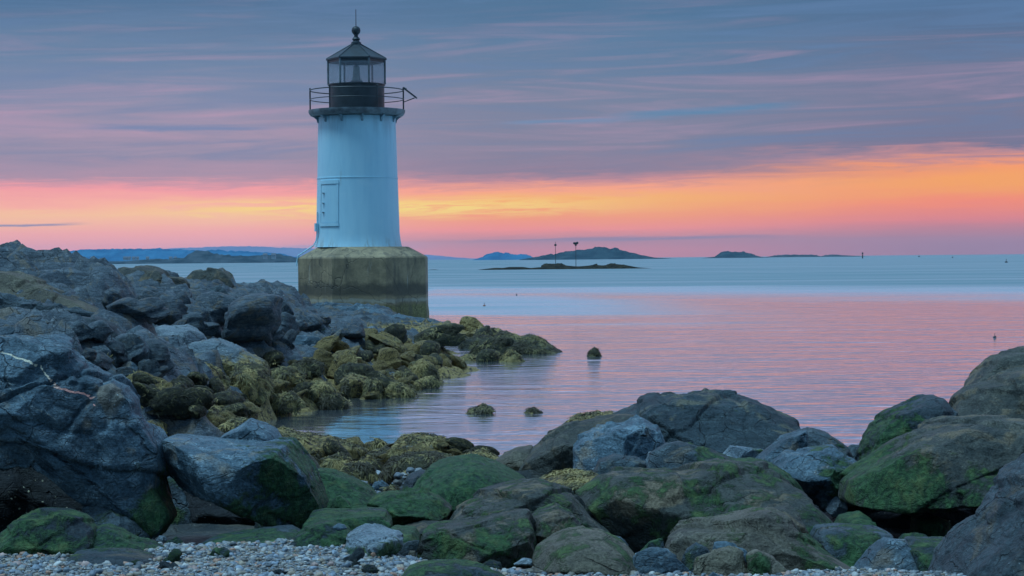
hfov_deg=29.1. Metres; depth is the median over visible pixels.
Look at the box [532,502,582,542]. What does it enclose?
boulder
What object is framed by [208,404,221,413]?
boulder
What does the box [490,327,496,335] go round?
rock
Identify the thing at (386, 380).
rock
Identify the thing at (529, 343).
boulder
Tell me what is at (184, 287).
rock
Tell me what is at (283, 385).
rock
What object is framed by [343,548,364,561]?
stone
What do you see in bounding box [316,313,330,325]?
rock
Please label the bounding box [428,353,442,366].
rock
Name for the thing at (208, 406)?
rock
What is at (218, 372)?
boulder
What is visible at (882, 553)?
rock
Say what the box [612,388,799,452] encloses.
boulder
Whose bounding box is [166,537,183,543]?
stone
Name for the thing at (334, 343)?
rock
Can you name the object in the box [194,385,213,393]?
rock
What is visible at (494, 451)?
rock
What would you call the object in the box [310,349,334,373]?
rock
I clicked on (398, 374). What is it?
rock
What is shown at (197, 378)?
rock
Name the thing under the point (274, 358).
rock
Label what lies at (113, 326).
rock
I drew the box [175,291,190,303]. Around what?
rock
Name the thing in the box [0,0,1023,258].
sky
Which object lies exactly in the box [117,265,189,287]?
ledge
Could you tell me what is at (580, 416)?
rock
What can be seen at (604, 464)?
rock
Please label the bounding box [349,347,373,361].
rock
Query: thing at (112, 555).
slab
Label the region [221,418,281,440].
stone
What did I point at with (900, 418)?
boulder
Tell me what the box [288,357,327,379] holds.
rock
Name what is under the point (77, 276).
ledge
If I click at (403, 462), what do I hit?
rock
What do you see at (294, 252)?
hills
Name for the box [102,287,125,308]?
rock
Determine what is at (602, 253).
island
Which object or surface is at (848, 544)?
boulder
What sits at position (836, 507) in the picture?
stone
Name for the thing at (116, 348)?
rock
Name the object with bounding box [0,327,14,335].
slab
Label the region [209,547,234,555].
stone
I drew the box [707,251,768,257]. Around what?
island
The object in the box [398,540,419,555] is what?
stone
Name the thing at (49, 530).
boulder
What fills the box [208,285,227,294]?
rock
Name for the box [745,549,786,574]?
stone
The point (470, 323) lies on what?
boulder
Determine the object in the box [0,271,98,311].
ledge
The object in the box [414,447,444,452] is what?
rock
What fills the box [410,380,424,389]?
rock
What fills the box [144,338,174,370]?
rock
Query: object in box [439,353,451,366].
rock
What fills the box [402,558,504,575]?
rock
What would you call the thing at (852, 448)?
rock
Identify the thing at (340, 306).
ledge
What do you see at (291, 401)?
rock
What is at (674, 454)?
rock
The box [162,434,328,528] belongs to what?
boulder
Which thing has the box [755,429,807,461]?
slab
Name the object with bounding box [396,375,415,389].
rock
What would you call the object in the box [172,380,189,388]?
rock
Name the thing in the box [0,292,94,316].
ledge
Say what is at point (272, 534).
slab
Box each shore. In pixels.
[0,244,952,575]
[70,248,300,260]
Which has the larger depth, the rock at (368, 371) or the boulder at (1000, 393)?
the rock at (368, 371)
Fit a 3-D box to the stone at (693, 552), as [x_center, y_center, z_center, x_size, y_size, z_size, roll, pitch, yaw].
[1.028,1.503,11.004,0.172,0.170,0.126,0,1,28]
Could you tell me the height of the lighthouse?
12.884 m
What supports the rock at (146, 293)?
on the shore at (104, 272)
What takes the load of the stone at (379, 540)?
on the shore at (104, 272)
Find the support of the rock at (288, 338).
on the shore at (104, 272)
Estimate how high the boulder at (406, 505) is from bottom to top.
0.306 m
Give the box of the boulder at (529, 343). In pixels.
[494,330,562,354]
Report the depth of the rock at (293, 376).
31.15 m
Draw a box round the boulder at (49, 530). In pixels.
[0,507,96,554]
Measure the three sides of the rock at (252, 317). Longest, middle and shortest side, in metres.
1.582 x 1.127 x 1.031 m
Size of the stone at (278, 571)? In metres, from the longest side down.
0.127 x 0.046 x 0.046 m
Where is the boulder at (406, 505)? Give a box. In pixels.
[367,486,451,525]
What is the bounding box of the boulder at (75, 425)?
[0,333,176,538]
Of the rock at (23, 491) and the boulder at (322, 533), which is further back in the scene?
the rock at (23, 491)
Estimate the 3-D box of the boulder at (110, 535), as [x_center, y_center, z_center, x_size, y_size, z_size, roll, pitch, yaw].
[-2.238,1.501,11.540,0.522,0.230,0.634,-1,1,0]
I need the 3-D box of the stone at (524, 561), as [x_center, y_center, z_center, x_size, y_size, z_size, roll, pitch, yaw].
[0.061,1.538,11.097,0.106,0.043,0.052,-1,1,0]
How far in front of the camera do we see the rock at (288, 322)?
39.74 m
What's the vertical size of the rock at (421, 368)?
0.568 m
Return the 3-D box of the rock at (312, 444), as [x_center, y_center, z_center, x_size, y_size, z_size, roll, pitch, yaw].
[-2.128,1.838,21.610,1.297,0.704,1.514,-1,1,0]
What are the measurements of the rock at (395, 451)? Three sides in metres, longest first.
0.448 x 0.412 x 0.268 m
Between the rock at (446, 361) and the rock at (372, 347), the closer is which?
the rock at (446, 361)
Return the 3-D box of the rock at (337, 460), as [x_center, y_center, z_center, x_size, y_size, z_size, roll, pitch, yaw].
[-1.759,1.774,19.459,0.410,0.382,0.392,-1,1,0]
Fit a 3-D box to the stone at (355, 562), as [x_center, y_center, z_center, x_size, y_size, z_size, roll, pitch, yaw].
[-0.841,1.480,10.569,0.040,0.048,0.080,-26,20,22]
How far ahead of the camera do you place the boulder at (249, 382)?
29.03 m
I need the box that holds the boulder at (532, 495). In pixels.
[450,477,609,532]
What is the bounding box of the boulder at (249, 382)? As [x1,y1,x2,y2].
[227,365,276,402]
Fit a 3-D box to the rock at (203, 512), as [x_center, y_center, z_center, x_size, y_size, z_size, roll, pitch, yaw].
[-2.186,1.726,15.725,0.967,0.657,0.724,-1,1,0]
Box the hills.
[169,246,474,259]
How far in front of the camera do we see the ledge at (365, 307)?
64.58 m
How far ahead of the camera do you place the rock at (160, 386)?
20.94 m
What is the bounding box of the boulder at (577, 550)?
[532,525,637,575]
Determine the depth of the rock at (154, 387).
20.52 m
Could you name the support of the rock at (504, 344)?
on the shore at (104, 272)
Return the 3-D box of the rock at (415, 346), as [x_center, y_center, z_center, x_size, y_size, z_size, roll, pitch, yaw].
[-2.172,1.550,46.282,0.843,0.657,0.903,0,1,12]
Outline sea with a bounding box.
[113,254,1023,456]
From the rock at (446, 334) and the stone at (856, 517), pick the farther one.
the rock at (446, 334)
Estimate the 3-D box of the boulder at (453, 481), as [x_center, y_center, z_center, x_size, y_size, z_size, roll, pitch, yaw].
[-0.346,1.663,16.588,1.088,0.496,1.944,-1,1,0]
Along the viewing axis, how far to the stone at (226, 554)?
10.99 m
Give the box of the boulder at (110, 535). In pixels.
[92,523,164,550]
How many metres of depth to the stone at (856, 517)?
14.23 m
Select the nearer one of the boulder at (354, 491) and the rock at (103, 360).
the boulder at (354, 491)
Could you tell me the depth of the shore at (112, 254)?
3351.78 m
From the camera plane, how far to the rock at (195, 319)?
33.33 m
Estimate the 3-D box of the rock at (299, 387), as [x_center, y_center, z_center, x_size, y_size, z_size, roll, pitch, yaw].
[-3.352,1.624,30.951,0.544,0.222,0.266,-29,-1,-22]
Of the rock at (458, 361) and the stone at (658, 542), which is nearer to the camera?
the stone at (658, 542)
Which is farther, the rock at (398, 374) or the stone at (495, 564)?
the rock at (398, 374)
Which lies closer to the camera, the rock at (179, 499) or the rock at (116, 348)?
the rock at (179, 499)
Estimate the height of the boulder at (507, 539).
0.365 m
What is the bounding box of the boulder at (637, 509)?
[575,458,832,553]
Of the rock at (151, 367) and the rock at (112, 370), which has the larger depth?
the rock at (151, 367)
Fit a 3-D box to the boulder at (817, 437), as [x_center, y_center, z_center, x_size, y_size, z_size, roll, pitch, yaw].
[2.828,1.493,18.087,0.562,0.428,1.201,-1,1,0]
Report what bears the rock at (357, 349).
on the shore at (104, 272)
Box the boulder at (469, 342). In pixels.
[458,333,494,348]
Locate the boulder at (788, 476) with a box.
[731,457,803,491]
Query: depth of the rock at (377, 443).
21.92 m
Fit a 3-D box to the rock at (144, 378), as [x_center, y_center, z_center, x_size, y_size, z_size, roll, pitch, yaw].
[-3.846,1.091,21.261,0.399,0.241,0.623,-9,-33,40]
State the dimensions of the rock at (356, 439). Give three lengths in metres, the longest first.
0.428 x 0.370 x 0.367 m
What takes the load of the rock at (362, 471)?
on the shore at (104, 272)
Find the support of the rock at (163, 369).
on the shore at (104, 272)
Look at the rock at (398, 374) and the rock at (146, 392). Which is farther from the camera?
the rock at (398, 374)
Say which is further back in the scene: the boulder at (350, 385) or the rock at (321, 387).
the boulder at (350, 385)
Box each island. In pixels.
[474,252,531,259]
[520,247,670,259]
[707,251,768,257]
[769,254,864,256]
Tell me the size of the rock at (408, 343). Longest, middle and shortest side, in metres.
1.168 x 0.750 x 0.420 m
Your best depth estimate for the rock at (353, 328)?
43.84 m
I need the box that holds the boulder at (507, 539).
[416,508,537,568]
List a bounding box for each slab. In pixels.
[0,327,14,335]
[66,547,153,565]
[81,506,151,538]
[201,525,300,543]
[302,506,392,530]
[403,520,438,539]
[722,445,762,457]
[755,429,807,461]
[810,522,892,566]
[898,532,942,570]
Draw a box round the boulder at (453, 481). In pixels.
[413,453,524,519]
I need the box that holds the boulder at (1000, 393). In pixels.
[949,367,1023,418]
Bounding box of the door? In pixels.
[320,180,338,225]
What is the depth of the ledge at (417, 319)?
64.00 m
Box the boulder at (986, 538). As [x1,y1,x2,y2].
[928,453,1023,575]
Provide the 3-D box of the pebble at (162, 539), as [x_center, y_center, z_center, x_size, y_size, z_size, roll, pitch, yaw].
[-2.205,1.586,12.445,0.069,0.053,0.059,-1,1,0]
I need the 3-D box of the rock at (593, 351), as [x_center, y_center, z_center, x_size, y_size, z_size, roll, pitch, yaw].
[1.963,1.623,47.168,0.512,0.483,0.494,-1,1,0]
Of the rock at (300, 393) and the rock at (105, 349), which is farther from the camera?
the rock at (300, 393)
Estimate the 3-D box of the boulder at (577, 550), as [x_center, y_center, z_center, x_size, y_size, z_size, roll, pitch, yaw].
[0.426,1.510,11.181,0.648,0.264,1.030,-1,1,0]
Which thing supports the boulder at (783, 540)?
on the shore at (104, 272)
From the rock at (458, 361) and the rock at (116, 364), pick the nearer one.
the rock at (116, 364)
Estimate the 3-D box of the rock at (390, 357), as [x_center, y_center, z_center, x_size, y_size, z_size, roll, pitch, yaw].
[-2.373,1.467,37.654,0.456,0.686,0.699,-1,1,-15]
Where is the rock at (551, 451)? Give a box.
[518,414,634,475]
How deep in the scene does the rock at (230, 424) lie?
20.26 m
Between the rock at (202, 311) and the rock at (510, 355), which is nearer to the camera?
the rock at (202, 311)
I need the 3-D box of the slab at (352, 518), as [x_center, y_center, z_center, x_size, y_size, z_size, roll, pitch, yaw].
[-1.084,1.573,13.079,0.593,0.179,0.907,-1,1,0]
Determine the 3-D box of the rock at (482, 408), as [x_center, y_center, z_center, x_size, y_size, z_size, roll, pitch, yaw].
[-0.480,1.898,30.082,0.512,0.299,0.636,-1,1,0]
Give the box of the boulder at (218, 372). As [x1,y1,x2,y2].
[203,358,230,390]
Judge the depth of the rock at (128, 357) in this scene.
22.79 m
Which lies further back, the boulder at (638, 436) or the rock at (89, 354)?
the rock at (89, 354)
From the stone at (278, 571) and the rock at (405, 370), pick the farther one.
the rock at (405, 370)
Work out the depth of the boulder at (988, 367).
20.20 m
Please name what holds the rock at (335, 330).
on the shore at (104, 272)
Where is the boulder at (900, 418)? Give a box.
[855,394,957,460]
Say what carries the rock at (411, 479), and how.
on the boulder at (453, 481)
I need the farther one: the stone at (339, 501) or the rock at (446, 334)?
the rock at (446, 334)
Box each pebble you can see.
[156,535,166,542]
[408,551,415,556]
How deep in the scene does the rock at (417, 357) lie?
39.36 m
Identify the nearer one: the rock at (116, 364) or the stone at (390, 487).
the stone at (390, 487)
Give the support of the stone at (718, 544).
on the boulder at (783, 540)
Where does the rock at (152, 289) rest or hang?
on the shore at (104, 272)
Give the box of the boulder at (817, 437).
[793,427,852,457]
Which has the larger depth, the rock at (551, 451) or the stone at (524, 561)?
the rock at (551, 451)
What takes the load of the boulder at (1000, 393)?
on the shore at (104, 272)
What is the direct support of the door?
in the lighthouse
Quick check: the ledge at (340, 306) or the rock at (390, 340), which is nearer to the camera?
the rock at (390, 340)
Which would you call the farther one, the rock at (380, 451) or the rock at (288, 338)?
the rock at (288, 338)
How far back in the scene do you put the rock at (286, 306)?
43.25 m
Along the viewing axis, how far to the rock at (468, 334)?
56.29 m
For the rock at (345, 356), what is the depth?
35.72 m
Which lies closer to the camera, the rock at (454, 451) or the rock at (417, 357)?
the rock at (454, 451)
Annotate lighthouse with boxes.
[296,9,428,317]
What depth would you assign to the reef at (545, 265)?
469.86 m
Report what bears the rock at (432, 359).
on the shore at (104, 272)
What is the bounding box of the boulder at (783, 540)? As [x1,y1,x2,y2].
[664,506,849,570]
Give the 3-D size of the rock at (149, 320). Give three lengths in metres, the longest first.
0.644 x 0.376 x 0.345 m
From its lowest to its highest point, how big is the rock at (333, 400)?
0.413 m
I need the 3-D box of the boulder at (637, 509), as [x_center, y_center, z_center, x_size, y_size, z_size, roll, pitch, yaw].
[1.399,1.632,13.908,1.929,0.806,1.408,0,1,15]
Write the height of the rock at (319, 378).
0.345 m
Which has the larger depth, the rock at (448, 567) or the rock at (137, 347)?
the rock at (137, 347)
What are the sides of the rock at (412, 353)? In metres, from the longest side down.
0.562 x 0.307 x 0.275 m
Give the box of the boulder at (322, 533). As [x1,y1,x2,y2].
[290,520,350,547]
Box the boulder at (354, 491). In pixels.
[318,468,376,507]
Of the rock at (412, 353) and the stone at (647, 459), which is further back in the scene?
the rock at (412, 353)
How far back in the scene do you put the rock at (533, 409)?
29.98 m
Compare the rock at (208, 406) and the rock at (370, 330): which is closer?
the rock at (208, 406)
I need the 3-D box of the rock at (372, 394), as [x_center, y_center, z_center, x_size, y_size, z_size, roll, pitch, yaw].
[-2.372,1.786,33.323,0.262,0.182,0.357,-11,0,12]
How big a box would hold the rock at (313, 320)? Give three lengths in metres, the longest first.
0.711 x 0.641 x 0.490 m
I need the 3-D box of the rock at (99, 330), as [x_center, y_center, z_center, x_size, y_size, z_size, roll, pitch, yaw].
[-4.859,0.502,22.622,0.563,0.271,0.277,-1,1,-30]
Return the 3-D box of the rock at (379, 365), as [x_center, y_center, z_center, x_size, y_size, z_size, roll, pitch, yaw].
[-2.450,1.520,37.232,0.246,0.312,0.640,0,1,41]
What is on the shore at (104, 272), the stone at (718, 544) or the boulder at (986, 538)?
the boulder at (986, 538)
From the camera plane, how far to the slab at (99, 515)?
13.15 m
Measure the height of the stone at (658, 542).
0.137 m
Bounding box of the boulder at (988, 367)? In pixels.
[964,346,1023,385]
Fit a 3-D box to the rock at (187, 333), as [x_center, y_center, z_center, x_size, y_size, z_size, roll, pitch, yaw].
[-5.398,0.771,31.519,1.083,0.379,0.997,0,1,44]
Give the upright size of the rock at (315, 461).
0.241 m
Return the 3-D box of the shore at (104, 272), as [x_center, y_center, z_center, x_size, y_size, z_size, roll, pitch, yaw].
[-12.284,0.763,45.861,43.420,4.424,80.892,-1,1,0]
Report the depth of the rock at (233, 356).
30.06 m
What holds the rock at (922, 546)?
on the shore at (104, 272)
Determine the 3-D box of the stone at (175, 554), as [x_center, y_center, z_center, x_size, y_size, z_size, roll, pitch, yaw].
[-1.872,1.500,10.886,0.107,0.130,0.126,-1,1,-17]
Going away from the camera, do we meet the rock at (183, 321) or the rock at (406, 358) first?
the rock at (183, 321)
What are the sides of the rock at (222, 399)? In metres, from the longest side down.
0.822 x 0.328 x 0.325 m
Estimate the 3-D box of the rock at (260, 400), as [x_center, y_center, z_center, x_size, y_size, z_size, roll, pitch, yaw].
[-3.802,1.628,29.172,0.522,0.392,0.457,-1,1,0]
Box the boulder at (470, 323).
[459,316,483,331]
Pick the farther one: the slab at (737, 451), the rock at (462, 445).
the rock at (462, 445)
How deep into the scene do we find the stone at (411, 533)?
12.50 m
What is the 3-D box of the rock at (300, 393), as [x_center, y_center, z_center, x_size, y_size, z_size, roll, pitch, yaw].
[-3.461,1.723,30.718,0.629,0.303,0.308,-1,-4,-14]
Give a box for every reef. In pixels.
[480,263,639,269]
[541,263,561,266]
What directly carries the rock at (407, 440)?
on the shore at (104, 272)
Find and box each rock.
[0,240,20,252]
[0,467,82,532]
[70,320,111,342]
[81,348,96,361]
[82,316,124,337]
[86,350,113,370]
[91,345,115,362]
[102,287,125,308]
[104,363,118,375]
[106,297,170,319]
[107,341,127,364]
[112,356,120,366]
[115,333,149,364]
[117,367,135,376]
[121,353,131,361]
[121,361,138,370]
[126,370,167,382]
[132,372,158,384]
[132,381,156,407]
[137,359,162,377]
[138,290,166,298]
[141,384,159,408]
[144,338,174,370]
[145,317,157,323]
[146,387,215,418]
[147,286,158,292]
[147,419,168,436]
[154,295,187,324]
[155,382,172,390]
[159,366,167,376]
[167,476,192,524]
[170,375,193,387]
[171,283,191,296]
[171,318,187,325]
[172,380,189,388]
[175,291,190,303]
[182,312,218,336]
[183,490,254,525]
[184,304,208,321]
[186,267,233,287]
[187,371,208,385]
[188,404,206,418]
[191,291,236,337]
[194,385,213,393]
[205,400,216,409]
[206,411,226,427]
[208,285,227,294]
[209,376,224,393]
[214,390,245,407]
[218,410,235,419]
[218,415,249,432]
[221,293,282,346]
[221,402,249,417]
[243,401,262,419]
[254,388,270,407]
[262,350,284,366]
[269,390,307,415]
[271,365,307,387]
[271,379,291,393]
[272,327,283,346]
[277,426,368,464]
[279,329,296,349]
[280,312,298,334]
[281,301,293,314]
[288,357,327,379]
[290,382,313,396]
[293,309,324,329]
[295,320,307,330]
[295,334,320,345]
[296,389,309,405]
[304,379,336,403]
[309,454,320,467]
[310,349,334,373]
[310,376,323,380]
[313,328,349,352]
[315,391,349,409]
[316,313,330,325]
[319,451,352,470]
[322,439,352,460]
[326,349,360,377]
[331,327,345,339]
[334,362,354,384]
[336,319,365,338]
[339,461,379,483]
[345,363,384,378]
[345,436,365,447]
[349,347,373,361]
[350,345,367,363]
[352,452,383,470]
[362,374,385,398]
[364,328,378,341]
[364,390,379,398]
[364,440,393,447]
[364,446,391,455]
[365,340,386,354]
[366,331,405,352]
[367,437,386,450]
[371,360,394,370]
[377,347,400,369]
[377,376,394,392]
[378,446,404,464]
[378,449,455,482]
[382,380,418,397]
[384,323,407,343]
[385,367,408,379]
[390,432,445,451]
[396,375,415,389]
[397,365,418,380]
[400,353,414,367]
[400,470,424,490]
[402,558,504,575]
[403,337,412,349]
[403,350,415,357]
[405,340,435,354]
[408,358,440,381]
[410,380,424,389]
[411,443,426,451]
[413,323,465,346]
[413,375,443,388]
[414,354,429,360]
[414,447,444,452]
[419,340,440,355]
[421,355,440,368]
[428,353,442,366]
[432,438,449,451]
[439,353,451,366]
[443,448,462,455]
[445,437,475,453]
[451,355,466,368]
[460,354,476,360]
[461,447,498,459]
[466,332,474,336]
[466,403,495,414]
[468,336,516,355]
[473,325,492,335]
[475,445,499,454]
[476,349,502,361]
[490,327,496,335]
[495,445,532,470]
[498,348,524,361]
[518,414,634,475]
[523,406,542,413]
[539,468,596,494]
[564,410,612,422]
[587,347,601,356]
[593,453,645,474]
[647,441,735,468]
[764,503,808,533]
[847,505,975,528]
[848,444,858,458]
[854,537,917,570]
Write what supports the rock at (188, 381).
on the shore at (104, 272)
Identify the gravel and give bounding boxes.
[0,538,965,575]
[351,462,422,492]
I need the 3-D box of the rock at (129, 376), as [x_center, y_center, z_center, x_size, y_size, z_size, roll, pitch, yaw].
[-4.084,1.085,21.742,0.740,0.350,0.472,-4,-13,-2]
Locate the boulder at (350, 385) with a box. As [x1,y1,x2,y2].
[338,373,367,397]
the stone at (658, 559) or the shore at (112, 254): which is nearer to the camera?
the stone at (658, 559)
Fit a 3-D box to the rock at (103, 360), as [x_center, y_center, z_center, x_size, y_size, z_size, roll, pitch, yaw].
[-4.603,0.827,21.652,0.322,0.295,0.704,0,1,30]
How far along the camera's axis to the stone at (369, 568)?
10.42 m
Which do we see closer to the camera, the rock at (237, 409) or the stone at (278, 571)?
the stone at (278, 571)
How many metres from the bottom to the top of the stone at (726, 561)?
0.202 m
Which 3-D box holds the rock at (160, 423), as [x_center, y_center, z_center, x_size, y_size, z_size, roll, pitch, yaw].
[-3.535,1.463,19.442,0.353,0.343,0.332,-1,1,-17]
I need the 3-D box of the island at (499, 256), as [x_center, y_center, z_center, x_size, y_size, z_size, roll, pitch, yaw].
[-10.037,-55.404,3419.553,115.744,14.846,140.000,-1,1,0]
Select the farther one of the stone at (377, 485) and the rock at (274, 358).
the rock at (274, 358)
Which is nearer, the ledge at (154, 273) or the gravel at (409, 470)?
the gravel at (409, 470)
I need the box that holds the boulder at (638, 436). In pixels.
[573,414,665,470]
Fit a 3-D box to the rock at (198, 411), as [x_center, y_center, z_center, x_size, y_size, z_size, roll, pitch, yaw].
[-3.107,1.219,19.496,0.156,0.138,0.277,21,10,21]
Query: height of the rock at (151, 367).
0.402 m
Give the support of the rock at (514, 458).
on the shore at (104, 272)
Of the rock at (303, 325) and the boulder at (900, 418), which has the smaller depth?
the boulder at (900, 418)
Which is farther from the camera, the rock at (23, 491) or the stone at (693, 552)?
the rock at (23, 491)
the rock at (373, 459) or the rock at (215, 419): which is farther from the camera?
the rock at (215, 419)
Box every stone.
[158,561,178,568]
[163,548,181,561]
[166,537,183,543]
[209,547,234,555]
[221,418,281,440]
[223,550,229,557]
[254,522,263,527]
[273,569,287,573]
[326,495,351,508]
[332,523,346,530]
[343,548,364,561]
[344,523,403,557]
[351,559,359,566]
[362,564,378,573]
[372,480,388,490]
[377,484,401,493]
[390,525,420,542]
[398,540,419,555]
[483,560,501,569]
[514,558,531,565]
[632,547,689,573]
[640,538,663,550]
[645,451,650,467]
[681,542,709,571]
[693,546,746,575]
[712,541,747,561]
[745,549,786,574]
[825,496,847,516]
[834,511,876,525]
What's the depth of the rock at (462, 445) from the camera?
20.84 m
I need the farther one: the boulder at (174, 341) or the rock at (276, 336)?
the rock at (276, 336)
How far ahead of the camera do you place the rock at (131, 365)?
22.68 m
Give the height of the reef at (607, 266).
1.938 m
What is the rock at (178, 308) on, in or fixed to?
on the shore at (104, 272)
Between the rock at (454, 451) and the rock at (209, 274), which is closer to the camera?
the rock at (454, 451)
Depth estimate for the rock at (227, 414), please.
21.43 m
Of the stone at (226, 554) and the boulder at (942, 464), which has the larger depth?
the boulder at (942, 464)
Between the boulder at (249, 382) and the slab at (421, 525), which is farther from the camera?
the boulder at (249, 382)
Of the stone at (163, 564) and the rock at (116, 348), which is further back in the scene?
the rock at (116, 348)
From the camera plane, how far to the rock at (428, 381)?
35.90 m
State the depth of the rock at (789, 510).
12.53 m
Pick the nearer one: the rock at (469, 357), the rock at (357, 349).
the rock at (357, 349)
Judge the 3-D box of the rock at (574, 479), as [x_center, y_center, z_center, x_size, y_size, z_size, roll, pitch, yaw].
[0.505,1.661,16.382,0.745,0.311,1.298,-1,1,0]
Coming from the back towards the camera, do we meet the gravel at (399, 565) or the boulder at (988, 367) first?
the boulder at (988, 367)
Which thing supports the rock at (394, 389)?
on the shore at (104, 272)
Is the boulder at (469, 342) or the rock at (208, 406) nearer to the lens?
the rock at (208, 406)
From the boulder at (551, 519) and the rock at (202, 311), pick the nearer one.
the boulder at (551, 519)
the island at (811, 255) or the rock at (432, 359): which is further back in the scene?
the island at (811, 255)
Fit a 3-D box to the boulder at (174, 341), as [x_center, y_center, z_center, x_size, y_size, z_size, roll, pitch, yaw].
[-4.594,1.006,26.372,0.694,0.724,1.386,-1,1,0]
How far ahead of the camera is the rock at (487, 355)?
45.09 m
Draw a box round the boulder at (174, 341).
[160,336,179,347]
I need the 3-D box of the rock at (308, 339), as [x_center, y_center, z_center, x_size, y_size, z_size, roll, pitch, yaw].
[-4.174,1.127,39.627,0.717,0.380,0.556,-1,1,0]
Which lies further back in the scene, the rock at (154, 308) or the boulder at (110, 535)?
the rock at (154, 308)
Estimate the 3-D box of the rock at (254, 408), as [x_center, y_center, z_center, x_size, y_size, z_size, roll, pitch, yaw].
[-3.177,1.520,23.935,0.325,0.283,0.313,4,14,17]
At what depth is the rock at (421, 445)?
20.73 m
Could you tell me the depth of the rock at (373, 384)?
33.36 m
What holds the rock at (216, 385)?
on the shore at (104, 272)
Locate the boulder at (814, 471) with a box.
[772,444,856,511]
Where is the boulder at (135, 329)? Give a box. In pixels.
[127,325,144,333]
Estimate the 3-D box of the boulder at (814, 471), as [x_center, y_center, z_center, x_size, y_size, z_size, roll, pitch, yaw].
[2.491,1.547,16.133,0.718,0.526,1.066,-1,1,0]
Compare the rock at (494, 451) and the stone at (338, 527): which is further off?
the rock at (494, 451)
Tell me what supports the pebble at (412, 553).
on the shore at (104, 272)
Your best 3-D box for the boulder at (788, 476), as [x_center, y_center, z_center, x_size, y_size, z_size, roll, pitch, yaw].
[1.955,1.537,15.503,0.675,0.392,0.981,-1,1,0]
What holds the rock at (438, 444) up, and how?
on the shore at (104, 272)
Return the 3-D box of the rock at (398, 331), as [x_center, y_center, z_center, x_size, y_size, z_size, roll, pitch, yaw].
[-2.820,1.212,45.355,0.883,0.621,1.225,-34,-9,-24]
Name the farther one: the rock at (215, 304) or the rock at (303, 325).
the rock at (303, 325)
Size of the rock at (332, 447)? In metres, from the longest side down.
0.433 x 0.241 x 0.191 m
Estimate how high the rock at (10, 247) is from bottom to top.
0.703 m
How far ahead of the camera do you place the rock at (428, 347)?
41.11 m
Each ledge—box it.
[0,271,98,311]
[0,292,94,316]
[34,267,90,285]
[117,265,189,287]
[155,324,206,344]
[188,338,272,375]
[312,301,353,310]
[346,303,386,314]
[386,314,453,323]
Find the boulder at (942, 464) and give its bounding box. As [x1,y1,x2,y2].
[838,414,1023,515]
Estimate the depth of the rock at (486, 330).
54.97 m
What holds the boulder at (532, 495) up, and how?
on the shore at (104, 272)
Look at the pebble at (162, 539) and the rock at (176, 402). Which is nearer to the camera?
the pebble at (162, 539)
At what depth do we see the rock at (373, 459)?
19.95 m
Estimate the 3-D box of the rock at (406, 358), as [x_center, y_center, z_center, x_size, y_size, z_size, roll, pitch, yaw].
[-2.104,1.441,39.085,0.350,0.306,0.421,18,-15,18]
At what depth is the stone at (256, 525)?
15.09 m
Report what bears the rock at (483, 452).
on the shore at (104, 272)
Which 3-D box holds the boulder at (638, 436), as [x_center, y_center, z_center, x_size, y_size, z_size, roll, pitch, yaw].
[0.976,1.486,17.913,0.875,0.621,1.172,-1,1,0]
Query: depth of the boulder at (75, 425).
13.17 m
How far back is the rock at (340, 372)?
35.20 m
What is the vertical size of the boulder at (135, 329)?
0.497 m
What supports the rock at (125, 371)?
on the shore at (104, 272)
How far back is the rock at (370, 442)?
22.06 m
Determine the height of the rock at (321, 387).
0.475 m

